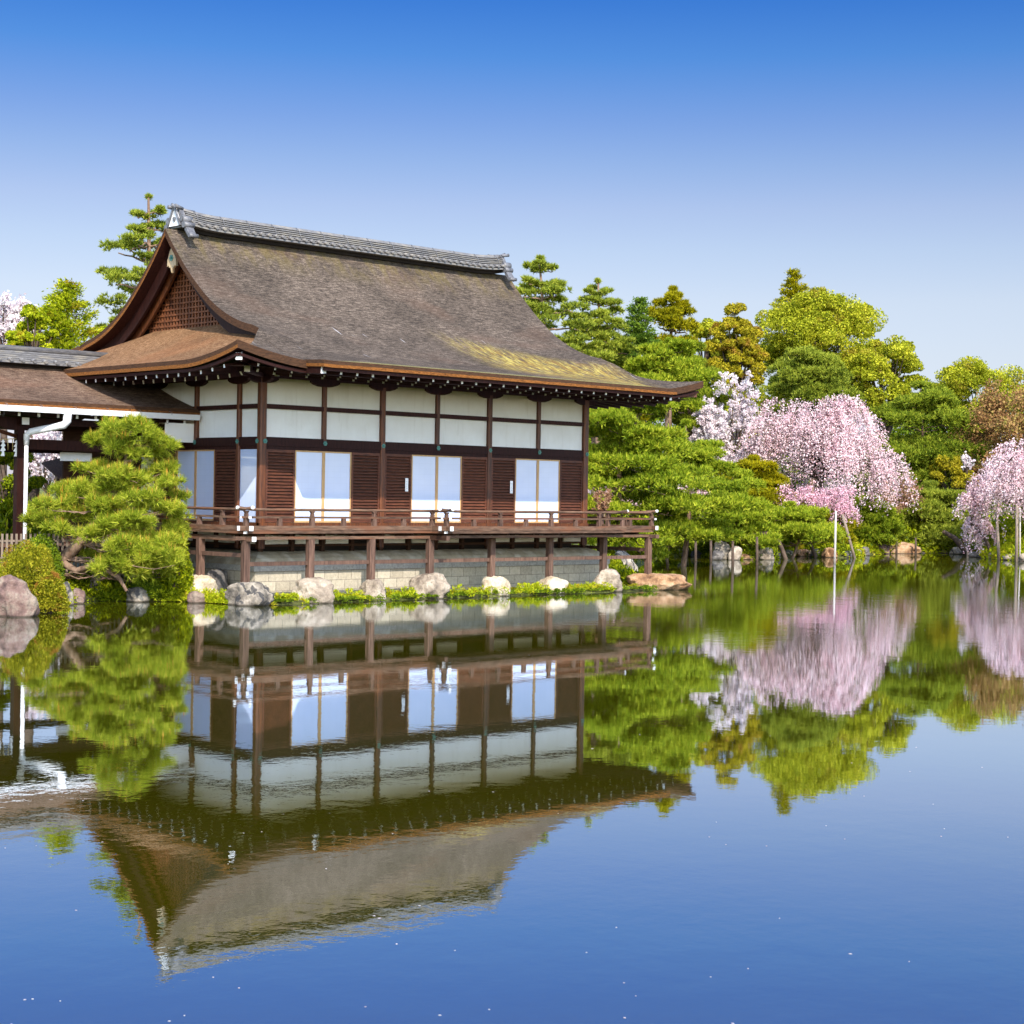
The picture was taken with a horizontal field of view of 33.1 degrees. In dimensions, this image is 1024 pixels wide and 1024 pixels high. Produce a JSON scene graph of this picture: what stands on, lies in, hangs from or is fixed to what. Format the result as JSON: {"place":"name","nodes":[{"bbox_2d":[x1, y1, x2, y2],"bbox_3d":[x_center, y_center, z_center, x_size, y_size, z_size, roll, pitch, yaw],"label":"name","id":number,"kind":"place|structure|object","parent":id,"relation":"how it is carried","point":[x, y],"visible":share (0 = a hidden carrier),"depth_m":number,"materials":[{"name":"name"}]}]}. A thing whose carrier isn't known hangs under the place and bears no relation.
{"place":"outdoors","nodes":[
{"label":"outdoors","id":0,"kind":"place"},
{"bbox_2d":[0,553,1023,1023],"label":"pond water","id":1,"kind":"structure","parent":0,"point":[602,807],"depth_m":15.37,"materials":[{"name":"liquid"}]},
{"bbox_2d":[63,572,183,601],"bbox_3d":[-9.892,1.834,42.637,3.981,0.739,1.744,1,1,1],"label":"ground cover","id":2,"kind":"object","parent":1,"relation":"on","point":[110,590],"visible":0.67,"depth_m":42.37,"materials":[{"name":"green plant"}]},
{"bbox_2d":[833,511,836,562],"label":"prop post","id":3,"kind":"object","parent":1,"relation":"in","point":[835,532],"visible":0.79,"depth_m":76.16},
{"bbox_2d":[1015,506,1018,561],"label":"prop post","id":4,"kind":"object","parent":1,"relation":"in","point":[1016,537],"visible":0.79,"depth_m":82.34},
{"bbox_2d":[0,488,1023,604],"bbox_3d":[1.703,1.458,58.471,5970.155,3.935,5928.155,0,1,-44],"label":"ground","id":5,"kind":"structure","parent":0,"point":[459,596],"depth_m":47.45,"materials":[{"name":"plant"}]},
{"bbox_2d":[0,290,37,495],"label":"cherry tree","id":6,"kind":"object","parent":5,"relation":"on","point":[11,317],"visible":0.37,"depth_m":63.58,"materials":[{"name":"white plant"}]},
{"bbox_2d":[0,575,39,616],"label":"boulder","id":7,"kind":"object","parent":5,"relation":"on","point":[18,598],"visible":0.77,"depth_m":36.60,"materials":[{"name":"stone"}]},
{"bbox_2d":[0,452,46,539],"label":"broadleaf tree","id":8,"kind":"object","parent":5,"relation":"on","point":[6,485],"visible":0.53,"depth_m":51.59,"materials":[{"name":"green plant"}]},
{"bbox_2d":[0,539,55,592],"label":"shrub","id":9,"kind":"object","parent":5,"relation":"on","point":[27,565],"visible":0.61,"depth_m":38.27,"materials":[{"name":"green plant"}]},
{"bbox_2d":[4,303,58,506],"bbox_3d":[-16.139,-2.914,58.031,1.773,8.177,1.671,0,1,-44],"label":"broadleaf tree","id":10,"kind":"object","parent":5,"relation":"on","point":[35,319],"visible":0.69,"depth_m":57.85,"materials":[{"name":"green plant"}]},
{"bbox_2d":[20,532,65,584],"bbox_3d":[-11.370,1.179,41.591,1.170,1.402,1.118,0,1,-44],"label":"shrub","id":11,"kind":"object","parent":5,"relation":"on","point":[56,554],"visible":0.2,"depth_m":41.51,"materials":[{"name":"green plant"}]},
{"bbox_2d":[28,431,62,517],"bbox_3d":[-15.173,-0.899,55.839,1.759,4.232,2.073,1,1,-6],"label":"flowering shrub","id":12,"kind":"object","parent":5,"relation":"on","point":[41,457],"visible":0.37,"depth_m":55.85,"materials":[{"name":"white plant"}]},
{"bbox_2d":[32,569,69,613],"bbox_3d":[-10.204,1.788,38.011,0.850,1.086,0.856,0,1,-44],"label":"shrub","id":13,"kind":"object","parent":5,"relation":"on","point":[49,592],"visible":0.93,"depth_m":37.82,"materials":[{"name":"green plant"}]},
{"bbox_2d":[42,458,62,539],"bbox_3d":[-12.884,0.064,50.866,1.599,3.778,1.200,0,1,-44],"label":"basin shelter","id":14,"kind":"object","parent":5,"relation":"on","point":[54,467],"visible":0.2,"depth_m":50.51,"materials":[{"name":"grey"}]},
{"bbox_2d":[7,277,106,439],"bbox_3d":[-15.371,-3.500,59.935,3.955,9.302,3.860,0,1,-44],"label":"broadleaf tree","id":15,"kind":"object","parent":5,"relation":"on","point":[58,310],"visible":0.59,"depth_m":59.53,"materials":[{"name":"green plant"}]},
{"bbox_2d":[63,581,73,604],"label":"boulder","id":16,"kind":"object","parent":5,"relation":"on","point":[69,591],"visible":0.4,"depth_m":40.54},
{"bbox_2d":[0,533,152,577],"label":"picket fence","id":17,"kind":"object","parent":5,"relation":"on","point":[16,540],"visible":0.12,"depth_m":42.78,"materials":[{"name":"wood"}]},
{"bbox_2d":[73,588,85,603],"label":"boulder","id":18,"kind":"object","parent":5,"relation":"on","point":[81,597],"visible":0.53,"depth_m":41.09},
{"bbox_2d":[70,570,93,583],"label":"shrub","id":19,"kind":"object","parent":5,"relation":"on","point":[88,573],"visible":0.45,"depth_m":42.62,"materials":[{"name":"green plant"}]},
{"bbox_2d":[0,344,199,556],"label":"covered walkway","id":20,"kind":"structure","parent":5,"relation":"on","point":[41,391],"depth_m":44.79,"materials":[{"name":"brown wood"}]},
{"bbox_2d":[18,410,195,591],"bbox_3d":[-9.942,-0.197,41.859,4.440,4.637,2.764,1,1,-3],"label":"garden pine","id":21,"kind":"object","parent":5,"relation":"on","point":[107,512],"visible":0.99,"depth_m":41.48,"materials":[{"name":"green plant"}]},
{"bbox_2d":[93,192,167,327],"bbox_3d":[-12.953,-5.144,61.568,4.103,12.716,4.291,1,1,-10],"label":"pine tree","id":22,"kind":"object","parent":5,"relation":"on","point":[134,240],"visible":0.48,"depth_m":61.16,"materials":[{"name":"green plant"}]},
{"bbox_2d":[126,587,149,601],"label":"boulder","id":23,"kind":"object","parent":5,"relation":"on","point":[136,594],"visible":0.69,"depth_m":42.03,"materials":[{"name":"stone"}]},
{"bbox_2d":[129,572,163,598],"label":"shrub","id":24,"kind":"object","parent":5,"relation":"on","point":[145,584],"visible":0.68,"depth_m":42.32,"materials":[{"name":"green plant"}]},
{"bbox_2d":[159,541,194,597],"bbox_3d":[-8.363,1.407,42.763,0.918,1.702,1.072,0,1,-44],"label":"shrub","id":25,"kind":"object","parent":5,"relation":"on","point":[182,578],"visible":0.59,"depth_m":42.53,"materials":[{"name":"green plant"}]},
{"bbox_2d":[154,587,227,603],"bbox_3d":[-7.574,2.037,42.400,2.486,0.431,1.076,1,1,17],"label":"ground cover","id":26,"kind":"object","parent":5,"relation":"on","point":[214,597],"visible":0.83,"depth_m":42.26,"materials":[{"name":"green plant"}]},
{"bbox_2d":[187,591,206,602],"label":"boulder","id":27,"kind":"object","parent":5,"relation":"on","point":[195,597],"visible":0.69,"depth_m":42.05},
{"bbox_2d":[191,575,218,592],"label":"boulder","id":28,"kind":"object","parent":5,"relation":"on","point":[201,582],"visible":0.3,"depth_m":42.96,"materials":[{"name":"stone"}]},
{"bbox_2d":[207,569,227,590],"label":"boulder","id":29,"kind":"object","parent":5,"relation":"on","point":[220,576],"visible":0.42,"depth_m":43.30,"materials":[{"name":"stone"}]},
{"bbox_2d":[224,581,274,605],"bbox_3d":[-6.304,2.150,41.762,1.027,0.960,1.220,0,1,-44],"label":"boulder","id":30,"kind":"object","parent":5,"relation":"on","point":[254,593],"visible":0.69,"depth_m":41.39,"materials":[{"name":"stone"}]},
{"bbox_2d":[0,497,571,544],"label":"ground cover","id":31,"kind":"object","parent":5,"relation":"on","point":[4,529],"visible":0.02,"depth_m":50.95,"materials":[{"name":"green plant"}]},
{"bbox_2d":[274,591,309,603],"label":"ground cover","id":32,"kind":"object","parent":5,"relation":"on","point":[292,596],"visible":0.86,"depth_m":42.34,"materials":[{"name":"green plant"}]},
{"bbox_2d":[291,577,334,603],"bbox_3d":[-4.953,2.167,43.067,1.055,1.080,1.055,0,1,-44],"label":"boulder","id":33,"kind":"object","parent":5,"relation":"on","point":[320,589],"visible":0.69,"depth_m":42.78,"materials":[{"name":"beige stone"}]},
{"bbox_2d":[333,588,373,600],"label":"ground cover","id":34,"kind":"object","parent":5,"relation":"on","point":[338,594],"visible":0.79,"depth_m":43.71,"materials":[{"name":"green plant"}]},
{"bbox_2d":[359,579,385,599],"bbox_3d":[-3.591,2.119,44.438,0.712,0.797,0.532,1,1,-3],"label":"boulder","id":35,"kind":"object","parent":5,"relation":"on","point":[375,588],"visible":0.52,"depth_m":44.28,"materials":[{"name":"beige stone"}]},
{"bbox_2d":[62,203,702,596],"label":"garden hall","id":36,"kind":"structure","parent":5,"relation":"on","point":[394,415],"depth_m":46.95,"materials":[{"name":"brown wood"}]},
{"bbox_2d":[176,450,214,520],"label":"sliding doors","id":37,"kind":"structure","parent":36,"relation":"in","point":[198,466],"depth_m":45.80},
{"bbox_2d":[294,450,351,522],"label":"sliding doors","id":38,"kind":"structure","parent":36,"relation":"in","point":[322,478],"depth_m":45.10,"materials":[{"name":"paper"}]},
{"bbox_2d":[411,455,461,522],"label":"sliding doors","id":39,"kind":"structure","parent":36,"relation":"in","point":[436,480],"depth_m":47.82,"materials":[{"name":"paper"}]},
{"bbox_2d":[515,459,559,522],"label":"sliding doors","id":40,"kind":"structure","parent":36,"relation":"in","point":[537,481],"depth_m":50.53,"materials":[{"name":"paper"}]},
{"bbox_2d":[385,586,420,599],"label":"ground cover","id":41,"kind":"object","parent":5,"relation":"on","point":[404,592],"visible":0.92,"depth_m":44.77,"materials":[{"name":"green plant"}]},
{"bbox_2d":[409,572,450,598],"bbox_3d":[-2.192,2.155,45.723,1.109,1.100,1.017,1,1,-6],"label":"boulder","id":42,"kind":"object","parent":5,"relation":"on","point":[433,583],"visible":0.52,"depth_m":45.41,"materials":[{"name":"beige stone"}]},
{"bbox_2d":[270,582,659,604],"bbox_3d":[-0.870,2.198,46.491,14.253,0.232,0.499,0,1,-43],"label":"ground cover","id":43,"kind":"object","parent":5,"relation":"on","point":[462,593],"visible":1,"depth_m":46.09,"materials":[{"name":"green plant"}]},
{"bbox_2d":[481,576,509,595],"bbox_3d":[-0.446,2.182,47.399,0.815,0.854,0.805,1,1,-10],"label":"boulder","id":44,"kind":"object","parent":5,"relation":"on","point":[498,582],"visible":0.56,"depth_m":47.09,"materials":[{"name":"stone"}]},
{"bbox_2d":[450,581,552,596],"bbox_3d":[-0.287,2.105,47.382,3.862,0.393,1.078,0,1,-44],"label":"ground cover","id":45,"kind":"object","parent":5,"relation":"on","point":[529,588],"visible":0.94,"depth_m":47.24,"materials":[{"name":"green plant"}]},
{"bbox_2d":[538,576,568,593],"bbox_3d":[1.081,2.223,48.951,0.850,0.837,0.960,0,1,-44],"label":"boulder","id":46,"kind":"object","parent":5,"relation":"on","point":[553,582],"visible":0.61,"depth_m":48.68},
{"bbox_2d":[515,254,597,352],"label":"pine tree","id":47,"kind":"object","parent":5,"relation":"on","point":[543,310],"visible":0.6,"depth_m":83.16,"materials":[{"name":"green plant"}]},
{"bbox_2d":[567,581,614,591],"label":"ground cover","id":48,"kind":"object","parent":5,"relation":"on","point":[591,585],"visible":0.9,"depth_m":49.76,"materials":[{"name":"green plant"}]},
{"bbox_2d":[561,277,644,495],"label":"pine tree","id":49,"kind":"object","parent":5,"relation":"on","point":[598,346],"visible":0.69,"depth_m":85.06,"materials":[{"name":"green plant"}]},
{"bbox_2d":[591,488,614,516],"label":"bare shrub","id":50,"kind":"object","parent":5,"relation":"on","point":[601,505],"visible":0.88,"depth_m":61.83,"materials":[{"name":"plant"}]},
{"bbox_2d":[593,569,622,591],"bbox_3d":[2.792,2.162,50.468,0.905,1.005,0.737,1,1,0],"label":"boulder","id":51,"kind":"object","parent":5,"relation":"on","point":[611,576],"visible":0.53,"depth_m":50.19,"materials":[{"name":"beige stone"}]},
{"bbox_2d":[581,339,649,443],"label":"pine tree","id":52,"kind":"object","parent":5,"relation":"on","point":[642,417],"depth_m":91.54,"materials":[{"name":"green plant"}]},
{"bbox_2d":[615,550,637,570],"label":"boulder","id":53,"kind":"object","parent":5,"relation":"on","point":[631,563],"visible":0.24,"depth_m":57.24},
{"bbox_2d":[595,549,658,584],"bbox_3d":[3.534,1.764,60.564,2.519,1.055,17.196,1,1,0],"label":"ground cover","id":54,"kind":"object","parent":5,"relation":"on","point":[624,572],"visible":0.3,"depth_m":53.41,"materials":[{"name":"green plant"}]},
{"bbox_2d":[616,296,661,516],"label":"conifer tree","id":55,"kind":"object","parent":5,"relation":"on","point":[638,328],"visible":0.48,"depth_m":87.61,"materials":[{"name":"green plant"}]},
{"bbox_2d":[589,418,694,450],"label":"broadleaf tree","id":56,"kind":"object","parent":5,"relation":"on","point":[646,423],"visible":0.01,"depth_m":109.40,"materials":[{"name":"green plant"}]},
{"bbox_2d":[572,401,717,563],"bbox_3d":[4.132,-1.263,65.556,7.702,7.402,7.736,0,1,-44],"label":"pine tree","id":57,"kind":"object","parent":5,"relation":"on","point":[611,465],"visible":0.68,"depth_m":64.59,"materials":[{"name":"green plant"}]},
{"bbox_2d":[626,573,691,589],"bbox_3d":[4.405,2.221,51.860,1.964,0.748,0.993,1,1,18],"label":"boulder","id":58,"kind":"object","parent":5,"relation":"on","point":[669,581],"visible":0.67,"depth_m":51.59,"materials":[{"name":"stone"}]},
{"bbox_2d":[622,336,716,515],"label":"pine tree","id":59,"kind":"object","parent":5,"relation":"on","point":[664,361],"visible":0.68,"depth_m":83.01,"materials":[{"name":"green plant"}]},
{"bbox_2d":[643,533,697,557],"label":"shrub","id":60,"kind":"object","parent":5,"relation":"on","point":[677,544],"visible":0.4,"depth_m":78.25,"materials":[{"name":"green plant"}]},
{"bbox_2d":[645,284,703,425],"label":"pine tree","id":61,"kind":"object","parent":5,"relation":"on","point":[671,316],"visible":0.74,"depth_m":89.32,"materials":[{"name":"green plant"}]},
{"bbox_2d":[647,334,737,489],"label":"pine tree","id":62,"kind":"object","parent":5,"relation":"on","point":[678,415],"visible":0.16,"depth_m":94.04,"materials":[{"name":"green plant"}]},
{"bbox_2d":[638,418,759,565],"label":"pine tree","id":63,"kind":"object","parent":5,"relation":"on","point":[708,453],"visible":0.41,"depth_m":68.95,"materials":[{"name":"green plant"}]},
{"bbox_2d":[689,318,720,440],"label":"broadleaf tree","id":64,"kind":"object","parent":5,"relation":"on","point":[706,323],"visible":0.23,"depth_m":107.47,"materials":[{"name":"green plant"}]},
{"bbox_2d":[689,395,734,491],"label":"cherry tree","id":65,"kind":"object","parent":5,"relation":"on","point":[711,429],"visible":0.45,"depth_m":89.65,"materials":[{"name":"white plant"}]},
{"bbox_2d":[712,550,723,559],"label":"boulder","id":66,"kind":"object","parent":5,"relation":"on","point":[717,555],"visible":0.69,"depth_m":77.61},
{"bbox_2d":[714,541,729,559],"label":"boulder","id":67,"kind":"object","parent":5,"relation":"on","point":[723,547],"visible":0.56,"depth_m":78.32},
{"bbox_2d":[587,540,863,559],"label":"ground cover","id":68,"kind":"object","parent":5,"relation":"on","point":[705,551],"visible":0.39,"depth_m":81.06,"materials":[{"name":"green plant"}]},
{"bbox_2d":[673,467,782,551],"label":"pine tree","id":69,"kind":"object","parent":5,"relation":"on","point":[750,522],"visible":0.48,"depth_m":78.71,"materials":[{"name":"green plant"}]},
{"bbox_2d":[728,546,741,559],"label":"boulder","id":70,"kind":"object","parent":5,"relation":"on","point":[737,552],"visible":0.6,"depth_m":78.06,"materials":[{"name":"beige stone"}]},
{"bbox_2d":[703,302,769,427],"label":"broadleaf tree","id":71,"kind":"object","parent":5,"relation":"on","point":[735,350],"visible":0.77,"depth_m":103.13,"materials":[{"name":"green plant"}]},
{"bbox_2d":[697,370,776,472],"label":"cherry tree","id":72,"kind":"object","parent":5,"relation":"on","point":[740,410],"visible":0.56,"depth_m":91.47,"materials":[{"name":"white plant"}]},
{"bbox_2d":[717,382,796,464],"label":"broadleaf tree","id":73,"kind":"object","parent":5,"relation":"on","point":[763,396],"visible":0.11,"depth_m":103.26,"materials":[{"name":"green plant"}]},
{"bbox_2d":[718,454,808,520],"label":"pine tree","id":74,"kind":"object","parent":5,"relation":"on","point":[765,470],"visible":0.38,"depth_m":87.08,"materials":[{"name":"green plant"}]},
{"bbox_2d":[758,547,773,559],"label":"boulder","id":75,"kind":"object","parent":5,"relation":"on","point":[766,554],"visible":0.59,"depth_m":79.05,"materials":[{"name":"beige stone"}]},
{"bbox_2d":[713,414,852,494],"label":"broadleaf tree","id":76,"kind":"object","parent":5,"relation":"on","point":[782,471],"visible":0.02,"depth_m":112.09,"materials":[{"name":"green plant"}]},
{"bbox_2d":[769,267,811,486],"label":"conifer tree","id":77,"kind":"object","parent":5,"relation":"on","point":[794,278],"visible":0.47,"depth_m":113.52,"materials":[{"name":"green plant"}]},
{"bbox_2d":[774,484,818,506],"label":"weeping cherry tree","id":78,"kind":"object","parent":5,"relation":"on","point":[806,497],"visible":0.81,"depth_m":85.49,"materials":[{"name":"pink plant"}]},
{"bbox_2d":[747,500,851,557],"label":"pine tree","id":79,"kind":"object","parent":5,"relation":"on","point":[805,525],"visible":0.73,"depth_m":80.85,"materials":[{"name":"green plant"}]},
{"bbox_2d":[588,494,1023,557],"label":"ground cover","id":80,"kind":"object","parent":5,"relation":"on","point":[1009,523],"visible":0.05,"depth_m":93.05,"materials":[{"name":"green plant"}]},
{"bbox_2d":[758,343,864,500],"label":"pine tree","id":81,"kind":"object","parent":5,"relation":"on","point":[809,373],"visible":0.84,"depth_m":98.70,"materials":[{"name":"green plant"}]},
{"bbox_2d":[745,286,891,497],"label":"broadleaf tree","id":82,"kind":"object","parent":5,"relation":"on","point":[807,318],"visible":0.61,"depth_m":109.41,"materials":[{"name":"green plant"}]},
{"bbox_2d":[731,390,918,515],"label":"weeping cherry tree","id":83,"kind":"object","parent":5,"relation":"on","point":[830,431],"visible":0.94,"depth_m":88.20,"materials":[{"name":"pink plant"}]},
{"bbox_2d":[821,547,836,557],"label":"boulder","id":84,"kind":"object","parent":5,"relation":"on","point":[828,552],"visible":0.6,"depth_m":83.78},
{"bbox_2d":[806,502,861,543],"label":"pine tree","id":85,"kind":"object","parent":5,"relation":"on","point":[851,526],"visible":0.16,"depth_m":85.19,"materials":[{"name":"green plant"}]},
{"bbox_2d":[809,484,863,542],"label":"weeping cherry tree","id":86,"kind":"object","parent":5,"relation":"on","point":[845,504],"visible":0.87,"depth_m":84.77,"materials":[{"name":"pink plant"}]},
{"bbox_2d":[841,514,855,557],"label":"prop post","id":87,"kind":"object","parent":5,"relation":"on","point":[850,542],"visible":0.7,"depth_m":83.55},
{"bbox_2d":[847,495,907,545],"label":"shrub","id":88,"kind":"object","parent":5,"relation":"on","point":[878,525],"visible":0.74,"depth_m":89.80,"materials":[{"name":"green plant"}]},
{"bbox_2d":[849,335,930,482],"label":"broadleaf tree","id":89,"kind":"object","parent":5,"relation":"on","point":[877,367],"visible":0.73,"depth_m":106.72,"materials":[{"name":"green plant"}]},
{"bbox_2d":[875,472,924,518],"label":"bare tree","id":90,"kind":"object","parent":5,"relation":"on","point":[905,500],"visible":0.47,"depth_m":94.47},
{"bbox_2d":[837,422,972,497],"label":"broadleaf tree","id":91,"kind":"object","parent":5,"relation":"on","point":[899,430],"visible":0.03,"depth_m":116.51,"materials":[{"name":"green plant"}]},
{"bbox_2d":[890,542,921,553],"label":"boulder","id":92,"kind":"object","parent":5,"relation":"on","point":[905,548],"visible":0.39,"depth_m":92.21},
{"bbox_2d":[849,379,995,509],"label":"pine tree","id":93,"kind":"object","parent":5,"relation":"on","point":[913,408],"visible":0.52,"depth_m":100.12,"materials":[{"name":"green plant"}]},
{"bbox_2d":[830,528,1023,560],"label":"ground cover","id":94,"kind":"object","parent":5,"relation":"on","point":[1007,547],"visible":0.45,"depth_m":86.38,"materials":[{"name":"green plant"}]},
{"bbox_2d":[892,480,979,549],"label":"pine tree","id":95,"kind":"object","parent":5,"relation":"on","point":[937,506],"visible":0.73,"depth_m":94.13,"materials":[{"name":"green plant"}]},
{"bbox_2d":[929,454,977,490],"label":"broadleaf tree","id":96,"kind":"object","parent":5,"relation":"on","point":[959,476],"visible":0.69,"depth_m":97.59,"materials":[{"name":"yellow plant"}]},
{"bbox_2d":[942,530,970,554],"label":"leaning tree","id":97,"kind":"object","parent":5,"relation":"on","point":[956,540],"visible":0.77,"depth_m":91.89,"materials":[{"name":"brown plant"}]},
{"bbox_2d":[960,451,975,490],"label":"cherry tree","id":98,"kind":"object","parent":5,"relation":"on","point":[967,460],"visible":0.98,"depth_m":96.88,"materials":[{"name":"white plant"}]},
{"bbox_2d":[921,355,1023,464],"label":"broadleaf tree","id":99,"kind":"object","parent":5,"relation":"on","point":[958,380],"visible":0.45,"depth_m":113.92,"materials":[{"name":"green plant"}]},
{"bbox_2d":[952,486,1006,553],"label":"weeping cherry tree","id":100,"kind":"object","parent":5,"relation":"on","point":[977,528],"visible":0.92,"depth_m":86.54,"materials":[{"name":"pink plant"}]},
{"bbox_2d":[944,374,1023,510],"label":"russet tree","id":101,"kind":"object","parent":5,"relation":"on","point":[995,418],"visible":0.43,"depth_m":99.21,"materials":[{"name":"brown plant"}]},
{"bbox_2d":[962,437,1023,523],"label":"weeping cherry tree","id":102,"kind":"object","parent":5,"relation":"on","point":[1006,474],"visible":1,"depth_m":85.17,"materials":[{"name":"pink plant"}]},
{"bbox_2d":[995,514,1000,559],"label":"prop post","id":103,"kind":"object","parent":5,"relation":"on","point":[997,540],"visible":0.79,"depth_m":84.55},
{"bbox_2d":[1019,509,1020,554],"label":"prop post","id":104,"kind":"object","parent":5,"relation":"on","point":[1020,532],"visible":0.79,"depth_m":82.58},
{"bbox_2d":[0,0,1023,497],"label":"sky","id":105,"kind":"structure","parent":0,"point":[872,150],"materials":[{"name":"blue"}]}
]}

